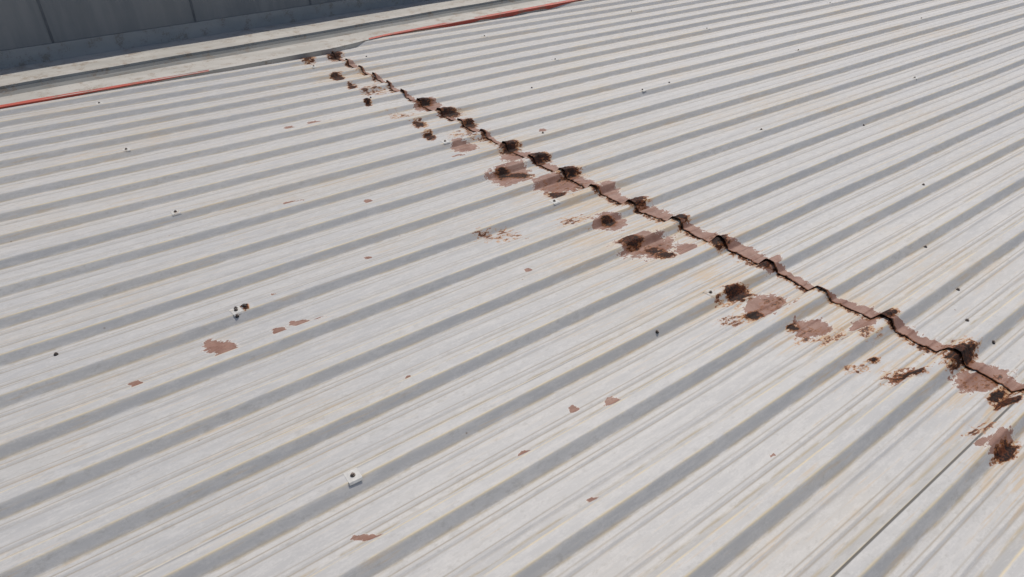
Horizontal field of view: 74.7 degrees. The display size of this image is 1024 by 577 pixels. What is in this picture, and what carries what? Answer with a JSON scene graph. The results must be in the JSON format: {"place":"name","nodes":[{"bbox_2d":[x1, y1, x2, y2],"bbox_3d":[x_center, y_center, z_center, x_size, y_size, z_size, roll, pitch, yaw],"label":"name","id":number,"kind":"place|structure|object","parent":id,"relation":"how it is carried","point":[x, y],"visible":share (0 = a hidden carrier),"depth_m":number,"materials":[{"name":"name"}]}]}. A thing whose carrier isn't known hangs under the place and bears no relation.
{"place":"outdoors","nodes":[
{"label":"outdoors","id":0,"kind":"place"},
{"label":"ground","id":1,"kind":"structure","parent":0,"visible":0},
{"bbox_3d":[5.539,0.440,7.549,23.900,5.940,7.500,-22,40,-30],"label":"warehouse building","id":2,"kind":"object","parent":1,"relation":"on","visible":0},
{"bbox_2d":[0,52,1023,576],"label":"sheeting","id":3,"kind":"object","parent":2,"relation":"on","point":[462,356],"visible":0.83,"depth_m":2.27,"materials":[{"name":"paint"}]},
{"bbox_2d":[329,0,1023,391],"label":"sheeting","id":4,"kind":"object","parent":2,"relation":"on","point":[817,182],"visible":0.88,"depth_m":4.30,"materials":[{"name":"paint"}]},
{"bbox_2d":[0,0,582,108],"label":"eaves flashing","id":5,"kind":"object","parent":4,"relation":"on","point":[156,66],"visible":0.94,"depth_m":5.64,"materials":[{"name":"grey metal"}]},
{"bbox_2d":[96,2,923,485],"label":"saddle washers","id":6,"kind":"object","parent":4,"relation":"on","point":[356,472],"visible":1,"depth_m":2.64,"materials":[{"name":"paint"}]},
{"bbox_2d":[54,28,995,476],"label":"rubber washers","id":7,"kind":"object","parent":4,"relation":"on","point":[656,332],"visible":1,"depth_m":2.55,"materials":[{"name":"grey rubber"}]},
{"bbox_2d":[54,2,994,476],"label":"screw heads","id":8,"kind":"object","parent":7,"relation":"on","point":[352,474],"visible":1,"depth_m":2.56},
{"bbox_3d":[2.092,-2.758,11.459,25.200,6.940,0.147,-27,42,-34],"label":"backing","id":9,"kind":"object","parent":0,"visible":0},
{"bbox_2d":[0,0,339,50],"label":"cladding panels","id":10,"kind":"object","parent":9,"relation":"attached to","point":[22,23],"visible":1,"depth_m":5.61,"materials":[{"name":"grey metal"}]},
{"bbox_2d":[37,0,311,42],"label":"joint strips","id":11,"kind":"object","parent":10,"relation":"attached to","point":[45,20],"visible":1,"depth_m":5.40,"materials":[{"name":"grey metal"}]},
{"bbox_2d":[0,0,426,68],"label":"base flashing","id":12,"kind":"object","parent":9,"relation":"attached to","point":[15,57],"depth_m":6.03,"materials":[{"name":"metal"}]},
{"bbox_2d":[0,0,452,74],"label":"base ledge","id":13,"kind":"object","parent":9,"relation":"attached to","point":[5,71],"depth_m":6.11,"materials":[{"name":"grey metal"}]}
]}

